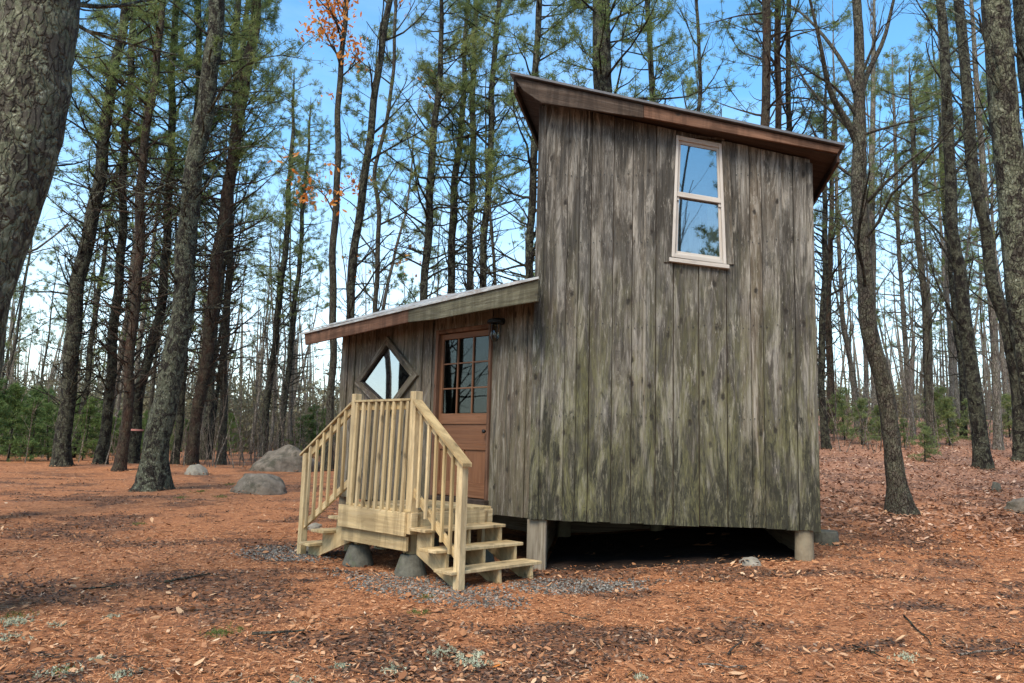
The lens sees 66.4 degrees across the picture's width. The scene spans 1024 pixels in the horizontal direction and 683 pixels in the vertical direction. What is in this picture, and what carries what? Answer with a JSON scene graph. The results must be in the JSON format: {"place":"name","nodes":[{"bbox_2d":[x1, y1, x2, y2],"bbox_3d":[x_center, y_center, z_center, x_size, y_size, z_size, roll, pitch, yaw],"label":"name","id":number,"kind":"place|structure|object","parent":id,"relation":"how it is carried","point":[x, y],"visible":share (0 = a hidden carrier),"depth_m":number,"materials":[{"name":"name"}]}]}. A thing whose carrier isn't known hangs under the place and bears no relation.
{"place":"outdoors","nodes":[
{"label":"outdoors","id":0,"kind":"place"},
{"bbox_2d":[0,416,1023,682],"bbox_3d":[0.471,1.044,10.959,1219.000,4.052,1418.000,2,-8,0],"label":"ground","id":1,"kind":"structure","parent":0,"point":[244,516],"depth_m":7.78,"materials":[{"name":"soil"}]},
{"bbox_2d":[0,376,29,454],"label":"young evergreen","id":2,"kind":"object","parent":1,"relation":"on","point":[2,384],"visible":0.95,"depth_m":24.73,"materials":[{"name":"green plant"}]},
{"bbox_2d":[0,384,48,459],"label":"young evergreen","id":3,"kind":"object","parent":1,"relation":"on","point":[19,396],"visible":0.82,"depth_m":25.07,"materials":[{"name":"green plant"}]},
{"bbox_2d":[6,397,54,461],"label":"young evergreen","id":4,"kind":"object","parent":1,"relation":"on","point":[38,425],"visible":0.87,"depth_m":25.04,"materials":[{"name":"green plant"}]},
{"bbox_2d":[0,226,60,379],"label":"pine tree","id":5,"kind":"object","parent":1,"relation":"on","point":[15,295],"visible":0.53,"depth_m":57.67,"materials":[{"name":"green plant"}]},
{"bbox_2d":[0,208,76,428],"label":"bare tree","id":6,"kind":"object","parent":1,"relation":"on","point":[16,341],"visible":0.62,"depth_m":40.76,"materials":[{"name":"grey plant"}]},
{"bbox_2d":[18,401,74,459],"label":"young evergreen","id":7,"kind":"object","parent":1,"relation":"on","point":[48,407],"visible":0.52,"depth_m":26.14,"materials":[{"name":"green plant"}]},
{"bbox_2d":[17,238,76,383],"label":"pine tree","id":8,"kind":"object","parent":1,"relation":"on","point":[46,289],"visible":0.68,"depth_m":69.14,"materials":[{"name":"green plant"}]},
{"bbox_2d":[31,169,134,452],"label":"pine tree","id":9,"kind":"object","parent":1,"relation":"on","point":[97,350],"visible":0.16,"depth_m":38.36,"materials":[{"name":"plant"}]},
{"bbox_2d":[24,20,144,263],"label":"pine tree","id":10,"kind":"object","parent":1,"relation":"on","point":[56,172],"visible":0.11,"depth_m":12.07,"materials":[{"name":"green plant"}]},
{"bbox_2d":[0,0,176,376],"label":"pine tree","id":11,"kind":"object","parent":1,"relation":"on","point":[38,41],"visible":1,"depth_m":6.73,"materials":[{"name":"brown plant"}]},
{"bbox_2d":[72,395,115,460],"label":"young evergreen","id":12,"kind":"object","parent":1,"relation":"on","point":[91,420],"visible":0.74,"depth_m":27.55,"materials":[{"name":"green plant"}]},
{"bbox_2d":[5,0,198,333],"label":"pine tree","id":13,"kind":"object","parent":1,"relation":"on","point":[72,163],"visible":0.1,"depth_m":15.15,"materials":[{"name":"green plant"}]},
{"bbox_2d":[14,0,218,466],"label":"pine tree","id":14,"kind":"object","parent":1,"relation":"on","point":[61,456],"visible":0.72,"depth_m":23.58,"materials":[{"name":"green plant"}]},
{"bbox_2d":[46,20,190,457],"bbox_3d":[-15.561,-4.411,31.072,5.283,18.051,6.477,-4,-12,33],"label":"pine tree","id":15,"kind":"object","parent":1,"relation":"on","point":[87,378],"visible":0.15,"depth_m":30.57,"materials":[{"name":"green plant"}]},
{"bbox_2d":[54,0,196,463],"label":"pine tree","id":16,"kind":"object","parent":1,"relation":"on","point":[101,450],"visible":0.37,"depth_m":25.02,"materials":[{"name":"green plant"}]},
{"bbox_2d":[39,8,214,458],"bbox_3d":[-13.711,-5.252,28.658,6.318,19.143,5.599,-3,-9,32],"label":"pine tree","id":17,"kind":"object","parent":1,"relation":"on","point":[123,337],"visible":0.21,"depth_m":28.40,"materials":[{"name":"plant"}]},
{"bbox_2d":[80,141,174,449],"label":"pine tree","id":18,"kind":"object","parent":1,"relation":"on","point":[122,373],"visible":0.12,"depth_m":44.22,"materials":[{"name":"plant"}]},
{"bbox_2d":[73,20,203,392],"bbox_3d":[-16.013,-4.779,34.184,5.648,19.639,5.621,7,-9,-35],"label":"pine tree","id":19,"kind":"object","parent":1,"relation":"on","point":[141,326],"visible":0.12,"depth_m":33.93,"materials":[{"name":"plant"}]},
{"bbox_2d":[61,0,216,471],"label":"pine tree","id":20,"kind":"object","parent":1,"relation":"on","point":[129,377],"visible":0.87,"depth_m":22.66,"materials":[{"name":"green plant"}]},
{"bbox_2d":[86,0,256,462],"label":"pine tree","id":21,"kind":"object","parent":1,"relation":"on","point":[134,453],"visible":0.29,"depth_m":26.66,"materials":[{"name":"green plant"}]},
{"bbox_2d":[112,0,294,463],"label":"pine tree","id":22,"kind":"object","parent":1,"relation":"on","point":[180,415],"visible":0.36,"depth_m":26.42,"materials":[{"name":"green plant"}]},
{"bbox_2d":[88,0,327,491],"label":"pine tree","id":23,"kind":"object","parent":1,"relation":"on","point":[153,473],"visible":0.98,"depth_m":18.56,"materials":[{"name":"green plant"}]},
{"bbox_2d":[2,483,434,676],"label":"moss tufts","id":24,"kind":"object","parent":1,"relation":"on","point":[218,631],"visible":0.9,"depth_m":6.67,"materials":[{"name":"green plant"}]},
{"bbox_2d":[167,136,273,455],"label":"pine tree","id":25,"kind":"object","parent":1,"relation":"on","point":[255,195],"visible":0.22,"depth_m":34.41,"materials":[{"name":"green plant"}]},
{"bbox_2d":[128,0,321,464],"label":"pine tree","id":26,"kind":"object","parent":1,"relation":"on","point":[215,278],"visible":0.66,"depth_m":26.00,"materials":[{"name":"green plant"}]},
{"bbox_2d":[148,0,301,464],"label":"pine tree","id":27,"kind":"object","parent":1,"relation":"on","point":[229,280],"visible":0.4,"depth_m":27.51,"materials":[{"name":"green plant"}]},
{"bbox_2d":[163,0,296,459],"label":"pine tree","id":28,"kind":"object","parent":1,"relation":"on","point":[207,412],"visible":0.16,"depth_m":33.74,"materials":[{"name":"green plant"}]},
{"bbox_2d":[214,412,247,454],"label":"young evergreen","id":29,"kind":"object","parent":1,"relation":"on","point":[231,415],"visible":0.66,"depth_m":41.38,"materials":[{"name":"green plant"}]},
{"bbox_2d":[187,179,278,424],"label":"pine tree","id":30,"kind":"object","parent":1,"relation":"on","point":[238,269],"visible":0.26,"depth_m":42.47,"materials":[{"name":"plant"}]},
{"bbox_2d":[190,154,298,408],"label":"bare tree","id":31,"kind":"object","parent":1,"relation":"on","point":[220,331],"visible":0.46,"depth_m":28.98,"materials":[{"name":"grey plant"}]},
{"bbox_2d":[230,473,286,494],"bbox_3d":[-5.832,3.506,17.976,1.366,0.957,0.956,2,-8,0],"label":"boulder","id":32,"kind":"object","parent":1,"relation":"on","point":[260,484],"visible":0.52,"depth_m":17.72,"materials":[{"name":"stone"}]},
{"bbox_2d":[241,186,293,453],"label":"bare tree","id":33,"kind":"object","parent":1,"relation":"on","point":[260,374],"visible":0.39,"depth_m":47.60,"materials":[{"name":"plant"}]},
{"bbox_2d":[253,177,309,451],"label":"bare tree","id":34,"kind":"object","parent":1,"relation":"on","point":[272,426],"visible":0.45,"depth_m":41.59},
{"bbox_2d":[233,53,333,456],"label":"pine tree","id":35,"kind":"object","parent":1,"relation":"on","point":[278,315],"visible":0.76,"depth_m":40.97,"materials":[{"name":"green plant"}]},
{"bbox_2d":[250,444,319,471],"bbox_3d":[-7.069,3.950,23.807,2.390,1.651,1.795,1,-8,5],"label":"boulder","id":36,"kind":"object","parent":1,"relation":"on","point":[286,458],"visible":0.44,"depth_m":23.22,"materials":[{"name":"stone"}]},
{"bbox_2d":[240,169,329,445],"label":"pine tree","id":37,"kind":"object","parent":1,"relation":"on","point":[290,428],"visible":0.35,"depth_m":43.09,"materials":[{"name":"plant"}]},
{"bbox_2d":[244,81,349,448],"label":"pine tree","id":38,"kind":"object","parent":1,"relation":"on","point":[291,330],"visible":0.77,"depth_m":40.79,"materials":[{"name":"green plant"}]},
{"bbox_2d":[294,254,329,410],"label":"pine tree","id":39,"kind":"object","parent":1,"relation":"on","point":[311,286],"visible":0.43,"depth_m":72.51,"materials":[{"name":"plant"}]},
{"bbox_2d":[289,404,335,449],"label":"young evergreen","id":40,"kind":"object","parent":1,"relation":"on","point":[310,420],"visible":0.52,"depth_m":41.94,"materials":[{"name":"green plant"}]},
{"bbox_2d":[267,0,373,470],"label":"bare tree","id":41,"kind":"object","parent":1,"relation":"on","point":[337,191],"visible":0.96,"depth_m":25.68,"materials":[{"name":"brown plant"}]},
{"bbox_2d":[291,9,437,464],"bbox_3d":[-5.238,-4.242,30.030,5.298,18.104,6.496,1,-10,5],"label":"pine tree","id":42,"kind":"object","parent":1,"relation":"on","point":[346,107],"visible":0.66,"depth_m":30.66,"materials":[{"name":"green plant"}]},
{"bbox_2d":[308,76,443,361],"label":"pine tree","id":43,"kind":"object","parent":1,"relation":"on","point":[390,270],"visible":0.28,"depth_m":35.32,"materials":[{"name":"plant"}]},
{"bbox_2d":[317,0,441,312],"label":"bare tree","id":44,"kind":"object","parent":1,"relation":"on","point":[377,254],"visible":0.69,"depth_m":25.07,"materials":[{"name":"grey plant"}]},
{"bbox_2d":[340,0,451,319],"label":"bare tree","id":45,"kind":"object","parent":1,"relation":"on","point":[356,234],"visible":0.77,"depth_m":21.65,"materials":[{"name":"brown wood"}]},
{"bbox_2d":[297,391,541,590],"bbox_3d":[-1.206,1.802,10.063,3.363,2.190,1.609,-6,-10,44],"label":"entrance porch","id":46,"kind":"object","parent":1,"relation":"on","point":[412,524],"visible":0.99,"depth_m":9.29,"materials":[{"name":"brown wood"}]},
{"bbox_2d":[343,0,530,309],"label":"pine tree","id":47,"kind":"object","parent":1,"relation":"on","point":[431,178],"visible":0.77,"depth_m":23.63,"materials":[{"name":"green plant"}]},
{"bbox_2d":[412,191,473,296],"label":"pine tree","id":48,"kind":"object","parent":1,"relation":"on","point":[433,261],"visible":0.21,"depth_m":40.30,"materials":[{"name":"plant"}]},
{"bbox_2d":[230,543,666,610],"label":"gravel","id":49,"kind":"structure","parent":1,"relation":"on","point":[421,589],"depth_m":8.53,"materials":[{"name":"gravel"}]},
{"bbox_2d":[381,0,525,295],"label":"pine tree","id":50,"kind":"object","parent":1,"relation":"on","point":[454,187],"visible":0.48,"depth_m":25.62,"materials":[{"name":"green plant"}]},
{"bbox_2d":[407,51,501,288],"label":"bare tree","id":51,"kind":"object","parent":1,"relation":"on","point":[491,235],"visible":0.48,"depth_m":24.74,"materials":[{"name":"grey plant"}]},
{"bbox_2d":[0,613,919,682],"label":"lichen","id":52,"kind":"object","parent":1,"relation":"on","point":[462,658],"visible":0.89,"depth_m":5.58},
{"bbox_2d":[399,0,529,288],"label":"pine tree","id":53,"kind":"object","parent":1,"relation":"on","point":[469,242],"visible":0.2,"depth_m":27.92,"materials":[{"name":"green plant"}]},
{"bbox_2d":[401,0,567,290],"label":"pine tree","id":54,"kind":"object","parent":1,"relation":"on","point":[490,111],"visible":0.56,"depth_m":24.90,"materials":[{"name":"green plant"}]},
{"bbox_2d":[0,306,1011,468],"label":"brush","id":55,"kind":"object","parent":1,"relation":"on","point":[282,444],"visible":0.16,"depth_m":29.97,"materials":[{"name":"plant"}]},
{"bbox_2d":[0,298,1011,451],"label":"undergrowth","id":56,"kind":"object","parent":1,"relation":"on","point":[234,399],"visible":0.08,"depth_m":54.36,"materials":[{"name":"green plant"}]},
{"bbox_2d":[5,246,1011,450],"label":"wood","id":57,"kind":"object","parent":1,"relation":"on","point":[985,364],"visible":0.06,"depth_m":62.48,"materials":[{"name":"brown plant"}]},
{"bbox_2d":[0,473,1023,682],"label":"leaf mould","id":58,"kind":"object","parent":1,"relation":"on","point":[550,653],"visible":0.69,"depth_m":6.74,"materials":[{"name":"plant"}]},
{"bbox_2d":[0,513,1023,682],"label":"leaves","id":59,"kind":"object","parent":1,"relation":"on","point":[177,677],"visible":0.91,"depth_m":6.78,"materials":[{"name":"plant"}]},
{"bbox_2d":[0,495,1023,682],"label":"twigs","id":60,"kind":"object","parent":1,"relation":"on","point":[52,655],"visible":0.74,"depth_m":6.83,"materials":[{"name":"wood"}]},
{"bbox_2d":[443,0,639,288],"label":"pine tree","id":61,"kind":"object","parent":1,"relation":"on","point":[536,51],"visible":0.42,"depth_m":20.73,"materials":[{"name":"green plant"}]},
{"bbox_2d":[300,71,844,569],"bbox_3d":[0.527,-0.015,12.187,8.622,6.543,5.266,-1,-8,21],"label":"cabin","id":62,"kind":"object","parent":1,"relation":"on","point":[628,357],"visible":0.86,"depth_m":10.05,"materials":[{"name":"wood"}]},
{"bbox_2d":[354,336,418,413],"bbox_3d":[-1.998,0.540,12.430,1.671,1.251,0.085,-6,-11,45],"label":"diamond window","id":63,"kind":"structure","parent":62,"relation":"in","point":[388,374],"depth_m":12.43,"materials":[{"name":"glass"}]},
{"bbox_2d":[437,329,488,498],"bbox_3d":[-0.702,1.015,11.085,1.085,2.325,0.115,-6,-11,45],"label":"door","id":64,"kind":"structure","parent":62,"relation":"in","point":[464,362],"depth_m":11.11,"materials":[{"name":"brown wood"}]},
{"bbox_2d":[664,129,733,269],"bbox_3d":[2.421,-1.844,10.204,0.875,1.884,0.255,1,-8,7],"label":"window","id":65,"kind":"structure","parent":62,"relation":"in","point":[720,255],"depth_m":10.14,"materials":[{"name":"white wood"}]},
{"bbox_2d":[500,0,755,151],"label":"pine tree","id":66,"kind":"object","parent":1,"relation":"on","point":[600,56],"visible":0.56,"depth_m":17.73,"materials":[{"name":"green plant"}]},
{"bbox_2d":[589,0,744,121],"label":"pine tree","id":67,"kind":"object","parent":1,"relation":"on","point":[660,59],"visible":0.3,"depth_m":27.39,"materials":[{"name":"green plant"}]},
{"bbox_2d":[546,527,796,570],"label":"bare soil","id":68,"kind":"structure","parent":1,"relation":"on","point":[674,545],"depth_m":11.04,"materials":[{"name":"soil"}]},
{"bbox_2d":[653,0,743,251],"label":"bare tree","id":69,"kind":"object","parent":1,"relation":"on","point":[700,93],"visible":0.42,"depth_m":24.36,"materials":[{"name":"brown wood"}]},
{"bbox_2d":[676,30,737,244],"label":"pine tree","id":70,"kind":"object","parent":1,"relation":"on","point":[688,90],"visible":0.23,"depth_m":33.48,"materials":[{"name":"green plant"}]},
{"bbox_2d":[678,0,852,126],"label":"pine tree","id":71,"kind":"object","parent":1,"relation":"on","point":[765,60],"visible":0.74,"depth_m":22.28,"materials":[{"name":"green plant"}]},
{"bbox_2d":[703,0,852,139],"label":"pine tree","id":72,"kind":"object","parent":1,"relation":"on","point":[776,61],"visible":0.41,"depth_m":24.19,"materials":[{"name":"green plant"}]},
{"bbox_2d":[706,0,867,159],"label":"pine tree","id":73,"kind":"object","parent":1,"relation":"on","point":[789,115],"visible":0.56,"depth_m":25.41,"materials":[{"name":"green plant"}]},
{"bbox_2d":[813,529,838,545],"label":"rock","id":74,"kind":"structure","parent":1,"relation":"on","point":[824,536],"depth_m":11.14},
{"bbox_2d":[793,0,879,431],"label":"bare tree","id":75,"kind":"object","parent":1,"relation":"on","point":[846,333],"visible":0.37,"depth_m":32.59,"materials":[{"name":"plant"}]},
{"bbox_2d":[794,62,889,448],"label":"pine tree","id":76,"kind":"object","parent":1,"relation":"on","point":[824,428],"visible":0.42,"depth_m":26.46,"materials":[{"name":"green plant"}]},
{"bbox_2d":[795,92,891,433],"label":"pine tree","id":77,"kind":"object","parent":1,"relation":"on","point":[829,340],"visible":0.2,"depth_m":32.15,"materials":[{"name":"green plant"}]},
{"bbox_2d":[819,385,876,439],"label":"young evergreen","id":78,"kind":"object","parent":1,"relation":"on","point":[841,405],"visible":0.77,"depth_m":28.85,"materials":[{"name":"green plant"}]},
{"bbox_2d":[831,223,878,379],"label":"pine tree","id":79,"kind":"object","parent":1,"relation":"on","point":[845,271],"visible":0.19,"depth_m":70.43,"materials":[{"name":"green plant"}]},
{"bbox_2d":[839,397,880,444],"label":"young evergreen","id":80,"kind":"object","parent":1,"relation":"on","point":[860,403],"visible":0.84,"depth_m":27.32,"materials":[{"name":"green plant"}]},
{"bbox_2d":[737,0,984,516],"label":"bare tree","id":81,"kind":"object","parent":1,"relation":"on","point":[898,498],"visible":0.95,"depth_m":14.42,"materials":[{"name":"grey plant"}]},
{"bbox_2d":[810,0,940,438],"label":"bare tree","id":82,"kind":"object","parent":1,"relation":"on","point":[872,116],"visible":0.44,"depth_m":30.89,"materials":[{"name":"plant"}]},
{"bbox_2d":[828,69,929,425],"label":"pine tree","id":83,"kind":"object","parent":1,"relation":"on","point":[865,359],"visible":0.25,"depth_m":38.16,"materials":[{"name":"plant"}]},
{"bbox_2d":[847,207,922,410],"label":"pine tree","id":84,"kind":"object","parent":1,"relation":"on","point":[880,325],"visible":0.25,"depth_m":63.39,"materials":[{"name":"plant"}]},
{"bbox_2d":[829,23,975,439],"bbox_3d":[15.378,-4.316,30.450,6.211,16.349,4.429,8,-10,-40],"label":"pine tree","id":85,"kind":"object","parent":1,"relation":"on","point":[905,337],"visible":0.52,"depth_m":30.64,"materials":[{"name":"plant"}]},
{"bbox_2d":[885,243,934,376],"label":"pine tree","id":86,"kind":"object","parent":1,"relation":"on","point":[898,292],"visible":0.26,"depth_m":69.58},
{"bbox_2d":[883,169,946,417],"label":"pine tree","id":87,"kind":"object","parent":1,"relation":"on","point":[906,186],"visible":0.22,"depth_m":58.75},
{"bbox_2d":[848,37,993,447],"bbox_3d":[14.404,-3.359,28.143,5.113,14.467,4.252,2,-8,0],"label":"pine tree","id":88,"kind":"object","parent":1,"relation":"on","point":[926,341],"visible":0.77,"depth_m":27.84,"materials":[{"name":"green plant"}]},
{"bbox_2d":[819,426,1023,550],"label":"slope litter","id":89,"kind":"object","parent":1,"relation":"on","point":[934,511],"visible":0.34,"depth_m":16.03,"materials":[{"name":"brown plant"}]},
{"bbox_2d":[906,422,941,461],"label":"young evergreen","id":90,"kind":"object","parent":1,"relation":"on","point":[925,431],"visible":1,"depth_m":22.16,"materials":[{"name":"green plant"}]},
{"bbox_2d":[882,64,990,426],"bbox_3d":[21.992,-5.148,39.274,5.055,18.937,4.508,3,-8,-13],"label":"pine tree","id":91,"kind":"object","parent":1,"relation":"on","point":[957,402],"visible":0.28,"depth_m":39.49,"materials":[{"name":"plant"}]},
{"bbox_2d":[893,176,979,418],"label":"pine tree","id":92,"kind":"object","parent":1,"relation":"on","point":[906,253],"visible":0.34,"depth_m":45.70,"materials":[{"name":"green plant"}]},
{"bbox_2d":[867,0,1012,469],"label":"bare tree","id":93,"kind":"object","parent":1,"relation":"on","point":[982,458],"visible":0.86,"depth_m":21.46,"materials":[{"name":"plant"}]},
{"bbox_2d":[896,4,986,434],"bbox_3d":[18.928,-5.517,34.670,3.372,19.485,4.099,9,-10,-44],"label":"bare tree","id":94,"kind":"object","parent":1,"relation":"on","point":[950,360],"visible":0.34,"depth_m":33.47,"materials":[{"name":"plant"}]},
{"bbox_2d":[915,385,968,435],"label":"young evergreen","id":95,"kind":"object","parent":1,"relation":"on","point":[937,395],"visible":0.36,"depth_m":32.19,"materials":[{"name":"green plant"}]},
{"bbox_2d":[893,114,991,426],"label":"pine tree","id":96,"kind":"object","parent":1,"relation":"on","point":[967,249],"visible":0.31,"depth_m":35.59,"materials":[{"name":"plant"}]},
{"bbox_2d":[866,0,1023,449],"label":"pine tree","id":97,"kind":"object","parent":1,"relation":"on","point":[998,443],"visible":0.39,"depth_m":28.06,"materials":[{"name":"plant"}]},
{"bbox_2d":[876,0,1017,437],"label":"pine tree","id":98,"kind":"object","parent":1,"relation":"on","point":[962,386],"visible":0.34,"depth_m":32.16,"materials":[{"name":"green plant"}]},
{"bbox_2d":[935,396,970,444],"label":"young evergreen","id":99,"kind":"object","parent":1,"relation":"on","point":[945,406],"visible":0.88,"depth_m":27.76,"materials":[{"name":"green plant"}]},
{"bbox_2d":[890,0,1023,412],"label":"bare tree","id":100,"kind":"object","parent":1,"relation":"on","point":[1003,129],"visible":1,"depth_m":12.42,"materials":[{"name":"brown plant"}]},
{"bbox_2d":[907,0,1023,461],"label":"bare tree","id":101,"kind":"object","parent":1,"relation":"on","point":[993,287],"visible":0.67,"depth_m":24.42,"materials":[{"name":"brown wood"}]},
{"bbox_2d":[933,183,1003,358],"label":"pine tree","id":102,"kind":"object","parent":1,"relation":"on","point":[980,290],"visible":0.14,"depth_m":52.85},
{"bbox_2d":[932,71,1008,427],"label":"pine tree","id":103,"kind":"object","parent":1,"relation":"on","point":[1001,349],"visible":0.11,"depth_m":38.92,"materials":[{"name":"plant"}]},
{"bbox_2d":[954,0,1023,118],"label":"bare tree","id":104,"kind":"object","parent":1,"relation":"on","point":[1018,13],"visible":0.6,"depth_m":14.85,"materials":[{"name":"brown wood"}]},
{"bbox_2d":[988,392,1011,436],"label":"young evergreen","id":105,"kind":"object","parent":1,"relation":"on","point":[1007,398],"visible":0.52,"depth_m":32.56,"materials":[{"name":"green plant"}]},
{"bbox_2d":[4,0,1023,414],"label":"sky","id":106,"kind":"structure","parent":0,"point":[902,26],"materials":[{"name":"blue"}]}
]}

